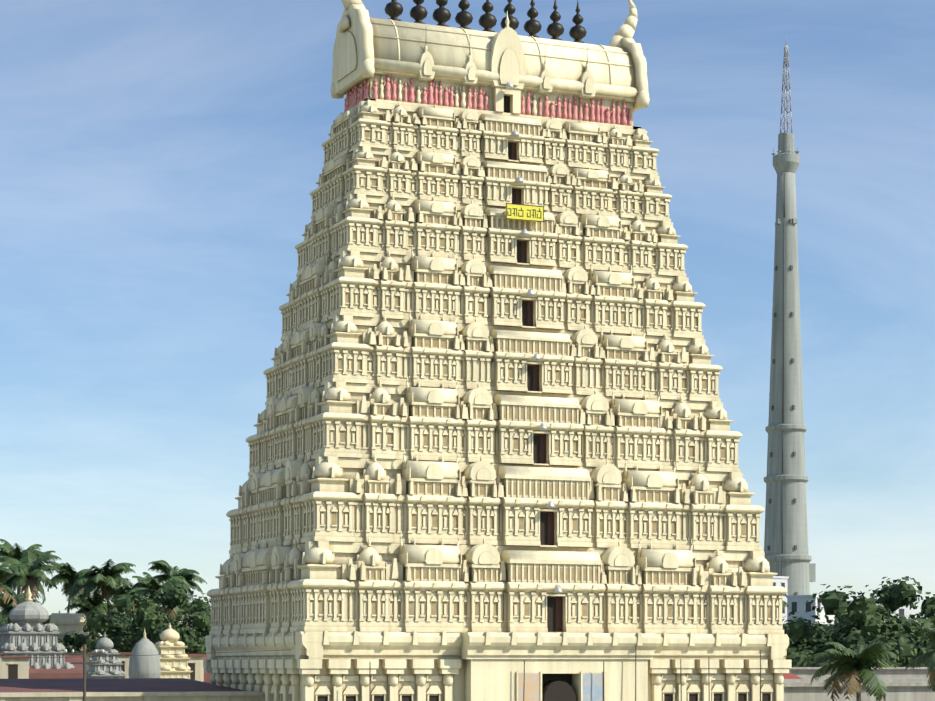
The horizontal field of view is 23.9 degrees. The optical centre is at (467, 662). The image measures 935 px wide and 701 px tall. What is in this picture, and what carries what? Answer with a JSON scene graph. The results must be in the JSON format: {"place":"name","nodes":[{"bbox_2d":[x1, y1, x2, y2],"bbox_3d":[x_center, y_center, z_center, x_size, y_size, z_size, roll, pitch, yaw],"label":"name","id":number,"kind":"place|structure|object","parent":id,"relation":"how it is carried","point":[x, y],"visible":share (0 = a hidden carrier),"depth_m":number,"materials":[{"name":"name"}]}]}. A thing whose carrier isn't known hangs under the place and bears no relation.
{"place":"outdoors","nodes":[
{"label":"outdoors","id":0,"kind":"place"},
{"bbox_2d":[43,615,50,624],"bbox_3d":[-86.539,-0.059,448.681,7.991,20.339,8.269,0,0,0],"label":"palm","id":1,"kind":"object","parent":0,"point":[47,622],"visible":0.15,"depth_m":447.08,"materials":[{"name":"green plant"}]},
{"bbox_2d":[162,598,192,628],"bbox_3d":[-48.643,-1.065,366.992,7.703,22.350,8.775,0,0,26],"label":"tree","id":2,"kind":"object","parent":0,"point":[180,615],"visible":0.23,"depth_m":365.52,"materials":[{"name":"green plant"}]},
{"bbox_2d":[0,0,934,637],"label":"sky","id":3,"kind":"structure","parent":0,"point":[161,161],"materials":[{"name":"blue"}]},
{"bbox_2d":[782,593,790,609],"bbox_3d":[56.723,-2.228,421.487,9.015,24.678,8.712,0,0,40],"label":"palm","id":4,"kind":"object","parent":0,"point":[784,603],"visible":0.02,"depth_m":420.84,"materials":[{"name":"green plant"}]},
{"bbox_2d":[835,594,878,625],"bbox_3d":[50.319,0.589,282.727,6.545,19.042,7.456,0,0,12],"label":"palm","id":5,"kind":"object","parent":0,"point":[872,601],"visible":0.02,"depth_m":281.55,"materials":[{"name":"green plant"}]},
{"label":"ground","id":6,"kind":"structure","parent":0,"visible":0},
{"bbox_2d":[0,559,33,609],"bbox_3d":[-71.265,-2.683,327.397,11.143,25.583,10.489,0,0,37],"label":"palm","id":7,"kind":"object","parent":6,"relation":"on","point":[5,572],"visible":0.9,"depth_m":327.64,"materials":[{"name":"green plant"}]},
{"bbox_2d":[0,592,40,624],"bbox_3d":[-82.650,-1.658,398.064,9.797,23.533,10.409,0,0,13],"label":"tree","id":8,"kind":"object","parent":6,"relation":"on","point":[8,608],"visible":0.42,"depth_m":397.35,"materials":[{"name":"green plant"}]},
{"bbox_2d":[0,539,52,594],"bbox_3d":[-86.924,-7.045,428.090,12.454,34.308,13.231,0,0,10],"label":"palm","id":9,"kind":"object","parent":6,"relation":"on","point":[7,549],"visible":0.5,"depth_m":427.96,"materials":[{"name":"green plant"}]},
{"bbox_2d":[1,549,61,604],"bbox_3d":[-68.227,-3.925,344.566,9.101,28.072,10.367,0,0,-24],"label":"palm","id":10,"kind":"object","parent":6,"relation":"on","point":[33,576],"visible":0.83,"depth_m":343.15,"materials":[{"name":"green plant"}]},
{"bbox_2d":[46,561,90,611],"bbox_3d":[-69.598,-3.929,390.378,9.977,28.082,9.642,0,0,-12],"label":"palm","id":11,"kind":"object","parent":6,"relation":"on","point":[68,575],"visible":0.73,"depth_m":388.31,"materials":[{"name":"green plant"}]},
{"bbox_2d":[57,637,82,652],"bbox_3d":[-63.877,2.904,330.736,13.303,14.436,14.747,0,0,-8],"label":"tree","id":12,"kind":"object","parent":6,"relation":"on","point":[69,650],"depth_m":331.44,"materials":[{"name":"green plant"}]},
{"bbox_2d":[58,631,95,651],"bbox_3d":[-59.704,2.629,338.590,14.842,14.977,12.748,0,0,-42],"label":"tree","id":13,"kind":"object","parent":6,"relation":"on","point":[76,640],"visible":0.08,"depth_m":334.87,"materials":[{"name":"green plant"}]},
{"bbox_2d":[83,628,100,638],"bbox_3d":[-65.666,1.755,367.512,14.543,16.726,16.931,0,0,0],"label":"tree","id":14,"kind":"object","parent":6,"relation":"on","point":[87,630],"depth_m":364.71,"materials":[{"name":"green plant"}]},
{"bbox_2d":[65,586,123,638],"bbox_3d":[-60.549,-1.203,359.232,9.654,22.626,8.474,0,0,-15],"label":"palm","id":15,"kind":"object","parent":6,"relation":"on","point":[89,605],"visible":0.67,"depth_m":358.22,"materials":[{"name":"green plant"}]},
{"bbox_2d":[0,586,192,678],"bbox_3d":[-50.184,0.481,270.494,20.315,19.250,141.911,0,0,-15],"label":"temple shrines","id":16,"kind":"object","parent":6,"relation":"on","point":[28,633],"visible":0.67,"depth_m":256.75,"materials":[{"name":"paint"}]},
{"bbox_2d":[70,559,135,616],"bbox_3d":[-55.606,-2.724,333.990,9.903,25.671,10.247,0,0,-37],"label":"palm","id":17,"kind":"object","parent":6,"relation":"on","point":[105,580],"visible":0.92,"depth_m":332.43,"materials":[{"name":"green plant"}]},
{"bbox_2d":[115,611,134,635],"bbox_3d":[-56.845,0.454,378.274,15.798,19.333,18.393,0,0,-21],"label":"tree","id":18,"kind":"object","parent":6,"relation":"on","point":[124,614],"depth_m":379.23,"materials":[{"name":"green plant"}]},
{"bbox_2d":[111,577,149,615],"bbox_3d":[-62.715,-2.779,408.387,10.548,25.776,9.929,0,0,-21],"label":"tree","id":19,"kind":"object","parent":6,"relation":"on","point":[124,588],"visible":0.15,"depth_m":406.83,"materials":[{"name":"green plant"}]},
{"bbox_2d":[95,613,180,639],"bbox_3d":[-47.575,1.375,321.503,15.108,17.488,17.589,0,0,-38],"label":"tree","id":20,"kind":"object","parent":6,"relation":"on","point":[120,623],"depth_m":321.30,"materials":[{"name":"green plant"}]},
{"bbox_2d":[0,644,279,700],"bbox_3d":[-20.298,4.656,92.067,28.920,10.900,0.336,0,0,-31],"label":"utility pole","id":21,"kind":"object","parent":6,"relation":"on","point":[84,654],"visible":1,"depth_m":94.36,"materials":[{"name":"brown"}]},
{"bbox_2d":[82,583,210,653],"bbox_3d":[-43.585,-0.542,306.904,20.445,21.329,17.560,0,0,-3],"label":"tree","id":22,"kind":"object","parent":6,"relation":"on","point":[151,622],"visible":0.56,"depth_m":304.81,"materials":[{"name":"green plant"}]},
{"bbox_2d":[128,572,194,619],"bbox_3d":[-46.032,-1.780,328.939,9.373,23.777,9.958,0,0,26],"label":"palm","id":23,"kind":"object","parent":6,"relation":"on","point":[148,584],"visible":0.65,"depth_m":328.49,"materials":[{"name":"green plant"}]},
{"bbox_2d":[148,560,206,600],"bbox_3d":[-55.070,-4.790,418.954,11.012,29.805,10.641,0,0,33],"label":"palm","id":24,"kind":"object","parent":6,"relation":"on","point":[167,569],"visible":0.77,"depth_m":417.53,"materials":[{"name":"green plant"}]},
{"bbox_2d":[163,617,208,640],"bbox_3d":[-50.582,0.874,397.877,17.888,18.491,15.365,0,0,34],"label":"tree","id":25,"kind":"object","parent":6,"relation":"on","point":[195,636],"visible":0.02,"depth_m":396.97,"materials":[{"name":"green plant"}]},
{"bbox_2d":[0,652,934,700],"bbox_3d":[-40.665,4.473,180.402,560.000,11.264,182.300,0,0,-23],"label":"temple compound walls","id":26,"kind":"structure","parent":6,"relation":"on","point":[20,680],"depth_m":138.88,"materials":[{"name":"paint"}]},
{"bbox_2d":[203,0,791,700],"bbox_3d":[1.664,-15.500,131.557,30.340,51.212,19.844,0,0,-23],"label":"temple tower","id":27,"kind":"structure","parent":6,"relation":"on","point":[493,448],"depth_m":126.39,"materials":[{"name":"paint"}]},
{"bbox_2d":[764,45,815,594],"bbox_3d":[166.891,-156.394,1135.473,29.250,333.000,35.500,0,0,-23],"label":"tower","id":28,"kind":"structure","parent":6,"relation":"on","point":[786,479],"depth_m":1132.12,"materials":[{"name":"concrete"}]},
{"bbox_2d":[783,618,822,641],"bbox_3d":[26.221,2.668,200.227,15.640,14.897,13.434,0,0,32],"label":"tree","id":29,"kind":"object","parent":6,"relation":"on","point":[789,621],"depth_m":198.86,"materials":[{"name":"green plant"}]},
{"bbox_2d":[783,622,842,650],"bbox_3d":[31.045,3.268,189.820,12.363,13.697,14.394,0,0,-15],"label":"tree","id":30,"kind":"object","parent":6,"relation":"on","point":[812,645],"depth_m":190.48,"materials":[{"name":"green plant"}]},
{"bbox_2d":[812,621,834,629],"bbox_3d":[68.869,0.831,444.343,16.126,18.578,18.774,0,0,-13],"label":"tree","id":31,"kind":"object","parent":6,"relation":"on","point":[830,625],"visible":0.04,"depth_m":441.56,"materials":[{"name":"green plant"}]},
{"bbox_2d":[773,576,907,625],"bbox_3d":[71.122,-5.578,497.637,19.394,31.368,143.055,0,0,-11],"label":"town buildings","id":32,"kind":"structure","parent":6,"relation":"on","point":[799,604],"depth_m":478.96,"materials":[{"name":"grey"}]},
{"bbox_2d":[783,625,903,666],"bbox_3d":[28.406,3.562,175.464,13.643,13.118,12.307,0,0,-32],"label":"tree","id":33,"kind":"object","parent":6,"relation":"on","point":[852,640],"visible":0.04,"depth_m":174.19,"materials":[{"name":"green plant"}]},
{"bbox_2d":[805,636,898,700],"bbox_3d":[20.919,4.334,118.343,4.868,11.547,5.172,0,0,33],"label":"palm","id":34,"kind":"object","parent":6,"relation":"on","point":[849,665],"visible":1,"depth_m":117.63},
{"bbox_2d":[813,611,893,644],"bbox_3d":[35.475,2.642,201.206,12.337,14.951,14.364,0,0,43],"label":"tree","id":35,"kind":"object","parent":6,"relation":"on","point":[832,637],"visible":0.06,"depth_m":197.51,"materials":[{"name":"green plant"}]},
{"bbox_2d":[782,576,934,666],"bbox_3d":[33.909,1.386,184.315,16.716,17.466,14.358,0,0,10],"label":"tree","id":36,"kind":"object","parent":6,"relation":"on","point":[862,610],"visible":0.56,"depth_m":183.16,"materials":[{"name":"green plant"}]},
{"bbox_2d":[818,605,928,642],"bbox_3d":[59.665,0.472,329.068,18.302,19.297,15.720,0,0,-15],"label":"tree","id":37,"kind":"object","parent":6,"relation":"on","point":[908,623],"visible":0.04,"depth_m":329.15,"materials":[{"name":"green plant"}]},
{"bbox_2d":[905,614,934,691],"bbox_3d":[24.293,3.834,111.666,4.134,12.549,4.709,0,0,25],"label":"palm","id":38,"kind":"object","parent":6,"relation":"on","point":[928,658],"visible":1,"depth_m":111.69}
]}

